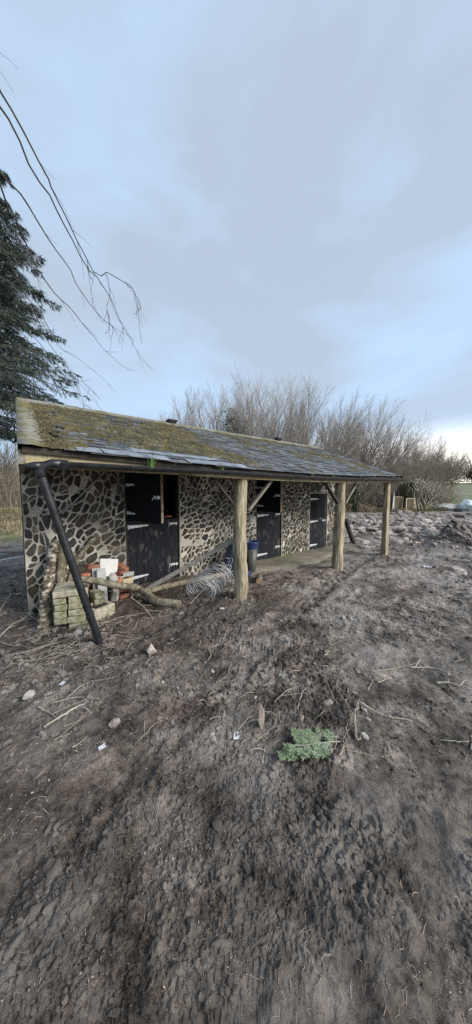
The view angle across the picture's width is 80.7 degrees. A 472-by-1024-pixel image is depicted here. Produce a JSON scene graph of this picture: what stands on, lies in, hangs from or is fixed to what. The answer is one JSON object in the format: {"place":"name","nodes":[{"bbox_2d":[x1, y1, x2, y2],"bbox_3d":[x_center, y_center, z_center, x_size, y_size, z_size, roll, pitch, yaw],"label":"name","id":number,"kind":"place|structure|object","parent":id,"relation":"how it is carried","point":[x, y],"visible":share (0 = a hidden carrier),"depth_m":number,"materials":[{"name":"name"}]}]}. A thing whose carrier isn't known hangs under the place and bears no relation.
{"place":"outdoors","nodes":[
{"label":"outdoors","id":0,"kind":"place"},
{"bbox_2d":[0,503,22,534],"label":"rough grass","id":1,"kind":"structure","parent":0,"point":[13,516],"depth_m":15.33,"materials":[{"name":"plant"}]},
{"bbox_2d":[0,483,471,1023],"bbox_3d":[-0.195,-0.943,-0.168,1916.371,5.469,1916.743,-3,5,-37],"label":"ground","id":2,"kind":"structure","parent":0,"point":[432,899],"depth_m":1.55,"materials":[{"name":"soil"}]},
{"bbox_2d":[0,410,17,484],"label":"bare tree","id":3,"kind":"object","parent":2,"relation":"on","point":[6,468],"visible":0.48,"depth_m":16.41,"materials":[{"name":"brown plant"}]},
{"bbox_2d":[0,439,19,511],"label":"bare tree","id":4,"kind":"object","parent":2,"relation":"on","point":[8,484],"visible":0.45,"depth_m":20.11,"materials":[{"name":"brown plant"}]},
{"bbox_2d":[0,463,20,507],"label":"scrub thicket","id":5,"kind":"object","parent":2,"relation":"on","point":[15,497],"visible":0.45,"depth_m":25.39,"materials":[{"name":"plant"}]},
{"bbox_2d":[0,604,37,635],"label":"fallen stick","id":6,"kind":"object","parent":2,"relation":"on","point":[10,626],"visible":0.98,"depth_m":3.54,"materials":[{"name":"wood"}]},
{"bbox_2d":[22,690,34,699],"bbox_3d":[-1.655,1.469,2.225,0.080,0.081,0.056,-2,4,-21],"label":"stone","id":7,"kind":"object","parent":2,"relation":"on","point":[29,694],"visible":0.97,"depth_m":2.21,"materials":[{"name":"stone"}]},
{"bbox_2d":[0,639,74,664],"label":"fallen stick","id":8,"kind":"object","parent":2,"relation":"on","point":[2,654],"visible":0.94,"depth_m":2.81,"materials":[{"name":"wood"}]},
{"bbox_2d":[0,170,89,445],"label":"spruce tree","id":9,"kind":"object","parent":2,"relation":"on","point":[9,300],"visible":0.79,"depth_m":13.19,"materials":[{"name":"green plant"}]},
{"bbox_2d":[37,540,58,630],"bbox_3d":[-2.492,0.956,3.720,0.165,1.107,0.670,-1,4,-16],"label":"birch log","id":10,"kind":"object","parent":2,"relation":"on","point":[44,618],"visible":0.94,"depth_m":3.60,"materials":[{"name":"beige wood"}]},
{"bbox_2d":[52,543,66,618],"bbox_3d":[-2.452,0.956,3.894,0.165,1.007,0.433,-1,4,-17],"label":"mossy log","id":11,"kind":"object","parent":2,"relation":"on","point":[61,563],"visible":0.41,"depth_m":3.89,"materials":[{"name":"wood"}]},
{"bbox_2d":[63,548,81,581],"bbox_3d":[-2.373,0.847,4.004,0.074,0.586,0.432,1,4,9],"label":"leaning branch","id":12,"kind":"object","parent":11,"relation":"on","point":[67,567],"visible":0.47,"depth_m":3.92,"materials":[{"name":"brown wood"}]},
{"bbox_2d":[37,698,87,719],"bbox_3d":[-1.306,1.445,2.029,0.371,0.049,0.146,0,4,-4],"label":"fallen stick","id":13,"kind":"object","parent":2,"relation":"on","point":[56,711],"visible":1,"depth_m":2.04,"materials":[{"name":"wood"}]},
{"bbox_2d":[43,700,91,727],"bbox_3d":[-1.195,1.458,1.976,0.290,0.050,0.152,-3,5,-37],"label":"fallen stick","id":14,"kind":"object","parent":2,"relation":"on","point":[52,721],"visible":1,"depth_m":2.00,"materials":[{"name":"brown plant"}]},
{"bbox_2d":[0,54,147,408],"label":"overhanging tree","id":15,"kind":"object","parent":2,"relation":"on","point":[16,134],"visible":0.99,"depth_m":4.81,"materials":[{"name":"brown plant"}]},
{"bbox_2d":[51,681,97,705],"bbox_3d":[-1.233,1.450,2.129,0.300,0.050,0.311,-3,5,-37],"label":"fallen stick","id":16,"kind":"object","parent":2,"relation":"on","point":[74,697],"visible":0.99,"depth_m":2.17,"materials":[{"name":"wood"}]},
{"bbox_2d":[69,619,87,628],"bbox_3d":[-2.029,1.446,3.596,0.209,0.090,0.202,-3,5,-21],"label":"paving block","id":17,"kind":"object","parent":2,"relation":"on","point":[71,625],"depth_m":3.51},
{"bbox_2d":[67,615,85,622],"bbox_3d":[-2.062,1.358,3.615,0.207,0.086,0.201,-2,4,-21],"label":"paving block","id":18,"kind":"object","parent":17,"relation":"on","point":[76,619],"depth_m":3.52,"materials":[{"name":"concrete"}]},
{"bbox_2d":[68,608,84,616],"bbox_3d":[-2.043,1.274,3.604,0.210,0.084,0.199,-1,4,-22],"label":"paving block","id":19,"kind":"object","parent":18,"relation":"on","point":[75,612],"depth_m":3.51,"materials":[{"name":"concrete"}]},
{"bbox_2d":[68,602,81,609],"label":"paving block","id":20,"kind":"object","parent":19,"relation":"on","point":[77,605],"depth_m":3.51,"materials":[{"name":"concrete"}]},
{"bbox_2d":[68,596,80,603],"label":"paving block","id":21,"kind":"object","parent":20,"relation":"on","point":[73,599],"depth_m":3.50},
{"bbox_2d":[52,581,88,598],"bbox_3d":[-2.159,1.007,3.654,0.388,0.081,0.426,-2,5,-25],"label":"coping slab","id":22,"kind":"object","parent":21,"relation":"on","point":[64,589],"depth_m":3.51,"materials":[{"name":"concrete"}]},
{"bbox_2d":[92,568,99,589],"bbox_3d":[-2.012,1.006,4.010,0.105,0.393,0.044,-3,-1,-32],"label":"grey slab","id":23,"kind":"object","parent":2,"relation":"on","point":[94,575],"depth_m":3.98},
{"bbox_2d":[86,600,114,620],"bbox_3d":[-1.851,1.319,3.740,0.306,0.156,0.306,2,5,30],"label":"stone trough","id":24,"kind":"object","parent":2,"relation":"on","point":[105,608],"visible":0.51,"depth_m":3.69,"materials":[{"name":"stone"}]},
{"bbox_2d":[96,568,107,599],"bbox_3d":[-1.920,1.099,3.986,0.124,0.570,0.044,-4,0,-42],"label":"grey slab","id":25,"kind":"object","parent":2,"relation":"on","point":[100,573],"depth_m":3.98,"materials":[{"name":"concrete"}]},
{"bbox_2d":[61,612,146,650],"bbox_3d":[-1.528,1.361,3.341,0.195,0.094,1.113,2,5,31],"label":"fallen stick","id":26,"kind":"object","parent":2,"relation":"on","point":[99,626],"visible":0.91,"depth_m":3.31,"materials":[{"name":"wood"}]},
{"bbox_2d":[107,573,117,581],"bbox_3d":[-1.825,0.978,4.098,0.156,0.157,0.153,-3,5,-37],"label":"round stone","id":27,"kind":"object","parent":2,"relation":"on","point":[113,577],"visible":0.79,"depth_m":4.06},
{"bbox_2d":[108,718,120,727],"bbox_3d":[-0.861,1.499,1.965,0.066,0.060,0.063,2,4,20],"label":"stone","id":28,"kind":"object","parent":2,"relation":"on","point":[114,722],"visible":0.96,"depth_m":1.96,"materials":[{"name":"stone"}]},
{"bbox_2d":[110,589,119,601],"bbox_3d":[-1.845,1.279,4.242,0.144,0.229,0.128,0,4,3],"label":"round stone","id":29,"kind":"object","parent":2,"relation":"on","point":[114,596],"visible":0.79,"depth_m":4.19,"materials":[{"name":"stone"}]},
{"bbox_2d":[81,576,180,608],"bbox_3d":[-1.490,1.073,3.998,1.334,0.603,0.674,-1,4,-18],"label":"fallen bough","id":30,"kind":"object","parent":2,"relation":"on","point":[150,597],"visible":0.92,"depth_m":3.92,"materials":[{"name":"wood"}]},
{"bbox_2d":[147,644,156,654],"bbox_3d":[-0.848,1.391,2.789,0.077,0.135,0.084,2,5,26],"label":"stone","id":31,"kind":"object","parent":2,"relation":"on","point":[151,649],"visible":0.93,"depth_m":2.77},
{"bbox_2d":[130,573,222,597],"bbox_3d":[-0.959,1.250,4.850,1.718,0.107,0.117,-3,5,-37],"label":"ground rail","id":32,"kind":"object","parent":2,"relation":"on","point":[164,586],"visible":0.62,"depth_m":4.72,"materials":[{"name":"brown wood"}]},
{"bbox_2d":[165,384,205,426],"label":"bare tree","id":33,"kind":"object","parent":2,"relation":"on","point":[186,415],"visible":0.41,"depth_m":24.44,"materials":[{"name":"brown plant"}]},
{"bbox_2d":[145,538,232,589],"bbox_3d":[-0.765,0.855,4.398,1.554,0.942,0.030,0,4,5],"label":"leaning plank","id":34,"kind":"object","parent":2,"relation":"on","point":[191,563],"visible":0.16,"depth_m":4.38,"materials":[{"name":"wood"}]},
{"bbox_2d":[162,402,246,432],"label":"bare tree","id":35,"kind":"object","parent":2,"relation":"on","point":[199,423],"visible":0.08,"depth_m":23.95,"materials":[{"name":"brown plant"}]},
{"bbox_2d":[186,558,232,602],"bbox_3d":[-0.309,1.060,4.758,0.608,0.491,1.573,2,5,27],"label":"wire coil","id":36,"kind":"object","parent":2,"relation":"on","point":[204,573],"visible":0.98,"depth_m":4.50,"materials":[{"name":"metal"}]},
{"bbox_2d":[15,397,406,615],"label":"stable block","id":37,"kind":"structure","parent":2,"relation":"on","point":[183,502],"depth_m":4.57,"materials":[{"name":"flint stone rubble with mortar"},{"name":"slate"},{"name":"dark timber"}]},
{"bbox_2d":[24,459,102,644],"bbox_3d":[-1.631,0.471,2.712,0.154,1.940,0.623,3,5,40],"label":"downpipe","id":38,"kind":"object","parent":37,"relation":"attached to","point":[40,468],"visible":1,"depth_m":2.66,"materials":[{"name":"black plastic"}]},
{"bbox_2d":[126,473,163,523],"bbox_3d":[-1.472,-0.229,4.399,0.912,0.786,0.101,3,5,36],"label":"upper door","id":39,"kind":"structure","parent":37,"relation":"in","point":[144,491],"depth_m":4.35,"materials":[{"name":"black paint"}]},
{"bbox_2d":[127,518,177,583],"bbox_3d":[-1.477,0.691,4.995,0.904,1.110,0.101,-3,5,-37],"label":"lower door","id":40,"kind":"structure","parent":37,"relation":"in","point":[152,547],"depth_m":4.96,"materials":[{"name":"paint"}]},
{"bbox_2d":[145,455,160,467],"bbox_3d":[-0.954,-0.575,3.111,0.331,0.175,0.312,-3,5,-37],"label":"gutter weed","id":41,"kind":"object","parent":37,"relation":"on","point":[151,462],"visible":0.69,"depth_m":3.08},
{"bbox_2d":[257,511,279,559],"bbox_3d":[0.782,0.548,6.727,0.764,1.150,0.101,-3,5,-37],"label":"lower door","id":42,"kind":"structure","parent":37,"relation":"in","point":[268,523],"depth_m":6.71,"materials":[{"name":"paint"}]},
{"bbox_2d":[257,480,281,512],"bbox_3d":[0.712,-0.363,6.142,0.101,0.726,0.772,-3,5,-38],"label":"upper door","id":43,"kind":"structure","parent":37,"relation":"in","point":[271,500],"depth_m":6.06,"materials":[{"name":"black paint"}]},
{"bbox_2d":[309,517,325,549],"bbox_3d":[2.307,0.599,7.908,0.714,0.880,0.101,-3,5,-37],"label":"lower door","id":44,"kind":"structure","parent":37,"relation":"in","point":[317,525],"depth_m":7.89,"materials":[{"name":"paint"}]},
{"bbox_2d":[310,494,325,517],"bbox_3d":[2.300,-0.180,7.861,0.713,0.656,0.079,-3,5,-37],"label":"upper door","id":45,"kind":"structure","parent":37,"relation":"in","point":[317,502],"depth_m":7.83,"materials":[{"name":"black paint"}]},
{"bbox_2d":[183,377,248,431],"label":"bare tree","id":46,"kind":"object","parent":2,"relation":"on","point":[218,414],"visible":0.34,"depth_m":26.83,"materials":[{"name":"brown plant"}]},
{"bbox_2d":[217,407,246,433],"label":"evergreen tree","id":47,"kind":"object","parent":2,"relation":"on","point":[232,424],"visible":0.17,"depth_m":23.39,"materials":[{"name":"green plant"}]},
{"bbox_2d":[0,542,471,1023],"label":"root fibres","id":48,"kind":"object","parent":2,"relation":"on","point":[268,846],"visible":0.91,"depth_m":1.23,"materials":[{"name":"brown plant"}]},
{"bbox_2d":[1,448,471,484],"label":"woodland","id":49,"kind":"object","parent":2,"relation":"on","point":[469,477],"visible":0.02,"depth_m":93.69,"materials":[{"name":"plant"}]},
{"bbox_2d":[188,385,285,438],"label":"bare tree","id":50,"kind":"object","parent":2,"relation":"on","point":[214,423],"visible":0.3,"depth_m":22.37,"materials":[{"name":"brown plant"}]},
{"bbox_2d":[237,711,283,729],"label":"fallen stick","id":51,"kind":"object","parent":2,"relation":"on","point":[258,719],"visible":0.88,"depth_m":1.94,"materials":[{"name":"wood"}]},
{"bbox_2d":[215,367,306,441],"bbox_3d":[1.825,-5.674,22.803,8.310,12.252,6.534,1,4,19],"label":"bare tree","id":52,"kind":"object","parent":2,"relation":"on","point":[262,417],"visible":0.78,"depth_m":22.23,"materials":[{"name":"brown plant"}]},
{"bbox_2d":[257,703,264,728],"bbox_3d":[0.175,1.452,1.967,0.065,0.170,0.050,7,-26,-38],"label":"stone","id":53,"kind":"object","parent":2,"relation":"on","point":[260,712],"visible":0.97,"depth_m":1.96,"materials":[{"name":"stone"}]},
{"bbox_2d":[256,713,299,738],"bbox_3d":[0.271,1.486,1.911,0.288,0.066,0.192,-3,5,-37],"label":"broken twig","id":54,"kind":"object","parent":2,"relation":"on","point":[272,727],"visible":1,"depth_m":1.92,"materials":[{"name":"wood"}]},
{"bbox_2d":[232,371,327,444],"bbox_3d":[3.843,-5.414,25.221,9.867,11.422,10.219,0,4,-7],"label":"bare tree","id":55,"kind":"object","parent":2,"relation":"on","point":[246,425],"visible":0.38,"depth_m":21.70,"materials":[{"name":"brown plant"}]},
{"bbox_2d":[274,686,305,702],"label":"fallen stick","id":56,"kind":"object","parent":2,"relation":"on","point":[287,692],"visible":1,"depth_m":2.20,"materials":[{"name":"wood"}]},
{"bbox_2d":[248,370,333,446],"bbox_3d":[5.438,-6.380,26.889,8.809,12.987,6.926,-1,4,-16],"label":"bare tree","id":57,"kind":"object","parent":2,"relation":"on","point":[289,396],"visible":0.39,"depth_m":25.75,"materials":[{"name":"brown plant"}]},
{"bbox_2d":[277,727,339,761],"bbox_3d":[0.462,1.477,1.778,0.439,0.060,0.251,-1,4,-9],"label":"conifer sprig","id":58,"kind":"object","parent":2,"relation":"on","point":[308,739],"visible":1,"depth_m":1.75,"materials":[{"name":"plant"}]},
{"bbox_2d":[242,384,385,457],"bbox_3d":[5.883,-4.931,23.467,10.998,10.714,7.575,0,4,3],"label":"bare tree","id":59,"kind":"object","parent":2,"relation":"on","point":[346,451],"visible":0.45,"depth_m":21.55,"materials":[{"name":"brown plant"}]},
{"bbox_2d":[286,405,365,450],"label":"bare tree","id":60,"kind":"object","parent":2,"relation":"on","point":[328,428],"visible":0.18,"depth_m":25.95,"materials":[{"name":"brown plant"}]},
{"bbox_2d":[280,388,405,493],"bbox_3d":[8.986,-5.238,25.431,11.223,10.932,7.730,-1,4,-14],"label":"bare tree","id":61,"kind":"object","parent":2,"relation":"on","point":[349,429],"visible":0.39,"depth_m":23.61,"materials":[{"name":"brown plant"}]},
{"bbox_2d":[315,404,381,488],"bbox_3d":[11.043,-5.191,26.894,7.064,10.414,5.554,0,4,2],"label":"bare tree","id":62,"kind":"object","parent":2,"relation":"on","point":[355,433],"visible":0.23,"depth_m":26.26,"materials":[{"name":"brown plant"}]},
{"bbox_2d":[339,692,359,739],"bbox_3d":[0.875,1.472,2.025,0.141,0.059,0.389,0,4,4],"label":"fallen stick","id":63,"kind":"object","parent":2,"relation":"on","point":[355,727],"visible":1,"depth_m":1.99,"materials":[{"name":"wood"}]},
{"bbox_2d":[344,519,355,543],"bbox_3d":[3.451,0.605,8.420,0.517,0.832,0.144,-2,5,-28],"label":"dark prop log","id":64,"kind":"object","parent":2,"relation":"on","point":[349,532],"visible":0.89,"depth_m":8.36,"materials":[{"name":"brown wood"}]},
{"bbox_2d":[348,484,359,511],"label":"evergreen tree","id":65,"kind":"object","parent":2,"relation":"on","point":[354,502],"visible":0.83,"depth_m":21.89,"materials":[{"name":"green plant"}]},
{"bbox_2d":[335,435,391,510],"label":"bare tree","id":66,"kind":"object","parent":2,"relation":"on","point":[358,485],"visible":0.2,"depth_m":22.73,"materials":[{"name":"brown plant"}]},
{"bbox_2d":[309,392,433,504],"bbox_3d":[11.645,-5.024,25.465,10.662,10.386,7.343,-1,4,-8],"label":"bare tree","id":67,"kind":"object","parent":2,"relation":"on","point":[384,455],"visible":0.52,"depth_m":23.90,"materials":[{"name":"brown plant"}]},
{"bbox_2d":[348,439,413,506],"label":"bare tree","id":68,"kind":"object","parent":2,"relation":"on","point":[390,466],"visible":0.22,"depth_m":23.41,"materials":[{"name":"brown plant"}]},
{"bbox_2d":[349,416,430,495],"bbox_3d":[14.720,-4.913,28.516,9.652,9.402,6.648,-1,4,-20],"label":"bare tree","id":69,"kind":"object","parent":2,"relation":"on","point":[399,447],"visible":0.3,"depth_m":27.20,"materials":[{"name":"brown plant"}]},
{"bbox_2d":[359,701,427,732],"bbox_3d":[1.130,1.488,2.009,0.439,0.055,0.113,2,4,22],"label":"fallen stick","id":70,"kind":"object","parent":2,"relation":"on","point":[380,714],"visible":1,"depth_m":2.04,"materials":[{"name":"wood"}]},
{"bbox_2d":[370,652,421,671],"bbox_3d":[1.559,1.456,2.615,0.595,0.046,0.268,-3,5,-32],"label":"fallen stick","id":71,"kind":"object","parent":2,"relation":"on","point":[396,667],"visible":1,"depth_m":2.61,"materials":[{"name":"wood"}]},
{"bbox_2d":[345,497,447,511],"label":"dry undergrowth","id":72,"kind":"object","parent":2,"relation":"on","point":[365,508],"visible":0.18,"depth_m":22.07,"materials":[{"name":"brown plant"}]},
{"bbox_2d":[361,434,432,504],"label":"bare tree","id":73,"kind":"object","parent":2,"relation":"on","point":[408,472],"visible":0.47,"depth_m":23.65,"materials":[{"name":"brown plant"}]},
{"bbox_2d":[394,496,401,509],"bbox_3d":[13.145,-0.625,22.542,1.042,1.261,0.538,-1,4,-8],"label":"trellis panel","id":74,"kind":"object","parent":2,"relation":"on","point":[399,502],"visible":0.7,"depth_m":22.57,"materials":[{"name":"beige wood"}]},
{"bbox_2d":[367,426,443,487],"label":"bare tree","id":75,"kind":"object","parent":2,"relation":"on","point":[414,453],"visible":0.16,"depth_m":30.20,"materials":[{"name":"brown plant"}]},
{"bbox_2d":[398,482,416,505],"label":"green cuttings","id":76,"kind":"object","parent":2,"relation":"on","point":[405,492],"visible":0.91,"depth_m":22.80,"materials":[{"name":"green plant"}]},
{"bbox_2d":[345,485,471,508],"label":"bramble thicket","id":77,"kind":"object","parent":2,"relation":"on","point":[446,498],"visible":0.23,"depth_m":23.80,"materials":[{"name":"plant"}]},
{"bbox_2d":[406,498,414,511],"bbox_3d":[13.965,-0.544,22.239,1.093,1.130,0.529,-1,4,-8],"label":"trellis panel","id":78,"kind":"object","parent":2,"relation":"on","point":[409,499],"visible":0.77,"depth_m":22.28,"materials":[{"name":"beige wood"}]},
{"bbox_2d":[386,434,456,490],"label":"bare tree","id":79,"kind":"object","parent":2,"relation":"on","point":[431,470],"visible":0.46,"depth_m":26.38,"materials":[{"name":"brown plant"}]},
{"bbox_2d":[397,474,447,508],"bbox_3d":[16.160,-1.747,23.912,5.733,3.166,3.789,-3,5,-37],"label":"brush pile","id":80,"kind":"object","parent":2,"relation":"on","point":[420,487],"visible":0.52,"depth_m":23.13,"materials":[{"name":"plant"}]},
{"bbox_2d":[396,436,460,484],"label":"bare tree","id":81,"kind":"object","parent":2,"relation":"on","point":[435,455],"visible":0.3,"depth_m":33.52,"materials":[{"name":"brown plant"}]},
{"bbox_2d":[420,528,439,533],"bbox_3d":[6.402,0.646,9.175,0.332,0.249,0.543,-3,5,-32],"label":"stone","id":82,"kind":"object","parent":2,"relation":"on","point":[428,530],"visible":0.7,"depth_m":9.10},
{"bbox_2d":[408,659,457,680],"bbox_3d":[1.819,1.448,2.546,0.180,0.077,0.375,-3,5,-37],"label":"fallen stick","id":83,"kind":"object","parent":2,"relation":"on","point":[448,673],"visible":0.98,"depth_m":2.60,"materials":[{"name":"wood"}]},
{"bbox_2d":[409,442,466,487],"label":"bare tree","id":84,"kind":"object","parent":2,"relation":"on","point":[455,468],"visible":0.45,"depth_m":30.66,"materials":[{"name":"brown plant"}]},
{"bbox_2d":[423,448,471,487],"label":"bare tree","id":85,"kind":"object","parent":2,"relation":"on","point":[454,480],"visible":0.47,"depth_m":35.51,"materials":[{"name":"brown plant"}]},
{"bbox_2d":[436,503,458,510],"bbox_3d":[17.255,-0.278,22.502,2.043,0.841,1.028,0,4,0],"label":"covered heap","id":86,"kind":"object","parent":2,"relation":"on","point":[449,507],"visible":0.62,"depth_m":22.21,"materials":[{"name":"plastic"}]},
{"bbox_2d":[435,680,470,688],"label":"fallen stick","id":87,"kind":"object","parent":2,"relation":"on","point":[440,682],"visible":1,"depth_m":2.39,"materials":[{"name":"wood"}]},
{"bbox_2d":[448,565,466,574],"bbox_3d":[4.564,1.216,5.726,0.321,0.142,0.354,-16,17,-33],"label":"stone","id":88,"kind":"object","parent":2,"relation":"on","point":[459,570],"visible":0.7,"depth_m":5.67,"materials":[{"name":"stone"}]},
{"bbox_2d":[458,499,471,510],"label":"tarpaulin heap","id":89,"kind":"object","parent":2,"relation":"on","point":[463,503],"visible":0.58,"depth_m":21.83,"materials":[{"name":"plastic"}]},
{"bbox_2d":[460,553,471,559],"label":"stone","id":90,"kind":"object","parent":2,"relation":"on","point":[468,556],"visible":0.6,"depth_m":6.67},
{"bbox_2d":[0,0,471,483],"label":"sky","id":91,"kind":"structure","parent":0,"point":[277,187],"materials":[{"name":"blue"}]},
{"bbox_2d":[223,545,356,574],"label":"path","id":92,"kind":"structure","parent":0,"point":[298,559],"depth_m":6.59,"materials":[{"name":"concrete"}]},
{"bbox_2d":[225,543,233,574],"bbox_3d":[-0.097,0.915,5.518,0.269,0.779,0.175,-3,5,-37],"label":"dark sack","id":93,"kind":"object","parent":92,"relation":"on","point":[229,553],"visible":0.6,"depth_m":5.46,"materials":[{"name":"plastic"}]},
{"bbox_2d":[246,540,258,571],"bbox_3d":[0.305,0.896,5.639,0.320,0.619,0.320,-3,5,-37],"label":"tall tub","id":94,"kind":"object","parent":92,"relation":"on","point":[252,549],"visible":0.74,"depth_m":5.53,"materials":[{"name":"grey plastic"}]},
{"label":"paving block","id":95,"kind":"object","parent":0,"visible":0},
{"bbox_2d":[54,614,67,624],"bbox_3d":[-2.228,1.362,3.548,0.142,0.084,0.200,-1,4,-22],"label":"paving block","id":96,"kind":"object","parent":95,"relation":"on","point":[60,621],"depth_m":3.46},
{"bbox_2d":[53,609,67,619],"bbox_3d":[-2.224,1.277,3.534,0.142,0.086,0.198,-1,4,-25],"label":"paving block","id":97,"kind":"object","parent":96,"relation":"on","point":[60,614],"depth_m":3.45,"materials":[{"name":"concrete"}]},
{"bbox_2d":[54,600,68,611],"bbox_3d":[-2.211,1.190,3.536,0.141,0.083,0.202,-1,4,-22],"label":"paving block","id":98,"kind":"object","parent":97,"relation":"on","point":[62,607],"depth_m":3.45,"materials":[{"name":"concrete"}]},
{"bbox_2d":[53,597,67,604],"bbox_3d":[-2.221,1.106,3.521,0.143,0.085,0.200,-2,5,-23],"label":"paving block","id":99,"kind":"object","parent":98,"relation":"on","point":[58,601],"depth_m":3.44,"materials":[{"name":"concrete"}]},
{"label":"paving block","id":100,"kind":"object","parent":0,"visible":0},
{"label":"paving block","id":101,"kind":"object","parent":100,"relation":"on","visible":0},
{"bbox_2d":[67,534,98,581],"bbox_3d":[-2.258,0.760,4.055,0.119,0.824,0.637,1,4,18],"label":"leaning branch","id":102,"kind":"object","parent":101,"relation":"on","point":[90,542],"visible":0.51,"depth_m":4.07,"materials":[{"name":"brown plant"}]},
{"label":"paving block","id":103,"kind":"object","parent":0,"visible":0},
{"bbox_2d":[90,597,103,604],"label":"paving block","id":104,"kind":"object","parent":103,"relation":"on","point":[97,601],"depth_m":3.81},
{"bbox_2d":[89,589,103,598],"bbox_3d":[-1.941,1.140,3.873,0.204,0.088,0.136,4,5,41],"label":"paving block","id":105,"kind":"object","parent":104,"relation":"on","point":[96,594],"depth_m":3.83,"materials":[{"name":"concrete"}]},
{"bbox_3d":[-1.751,1.371,4.288,0.185,0.070,0.108,-3,5,-32],"label":"brick","id":106,"kind":"object","parent":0,"visible":0},
{"bbox_2d":[119,592,130,598],"bbox_3d":[-1.740,1.289,4.314,0.114,0.068,0.184,3,2,38],"label":"brick","id":107,"kind":"object","parent":106,"relation":"on","point":[122,595],"visible":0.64,"depth_m":4.28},
{"bbox_3d":[-1.732,1.198,4.342,0.213,0.078,0.116,-2,5,-28],"label":"brick","id":108,"kind":"object","parent":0,"visible":0},
{"bbox_2d":[122,576,132,583],"bbox_3d":[-1.720,1.078,4.341,0.115,0.105,0.205,2,5,30],"label":"brick","id":109,"kind":"object","parent":108,"relation":"on","point":[128,579],"visible":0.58,"depth_m":4.33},
{"bbox_2d":[116,571,129,575],"bbox_3d":[-1.789,0.967,4.382,0.106,0.075,0.204,1,-8,20],"label":"brick","id":110,"kind":"object","parent":109,"relation":"on","point":[119,573],"visible":0.56,"depth_m":4.29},
{"bbox_2d":[117,562,128,570],"bbox_3d":[-1.834,0.895,4.468,0.207,0.085,0.097,26,9,9],"label":"brick","id":111,"kind":"object","parent":110,"relation":"on","point":[122,567],"visible":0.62,"depth_m":4.43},
{"bbox_2d":[100,559,117,575],"bbox_3d":[-1.992,0.869,4.344,0.261,0.271,0.022,8,-11,-32],"label":"white board","id":112,"kind":"object","parent":111,"relation":"on","point":[110,565],"visible":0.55,"depth_m":4.34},
{"bbox_3d":[-2.079,0.914,4.103,0.166,0.097,0.106,-1,4,-13],"label":"brick","id":113,"kind":"object","parent":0,"visible":0},
{"bbox_2d":[85,564,100,569],"bbox_3d":[-2.124,0.813,4.115,0.105,0.086,0.206,2,-9,28],"label":"brick","id":114,"kind":"object","parent":113,"relation":"on","point":[89,566],"visible":0.81,"depth_m":4.04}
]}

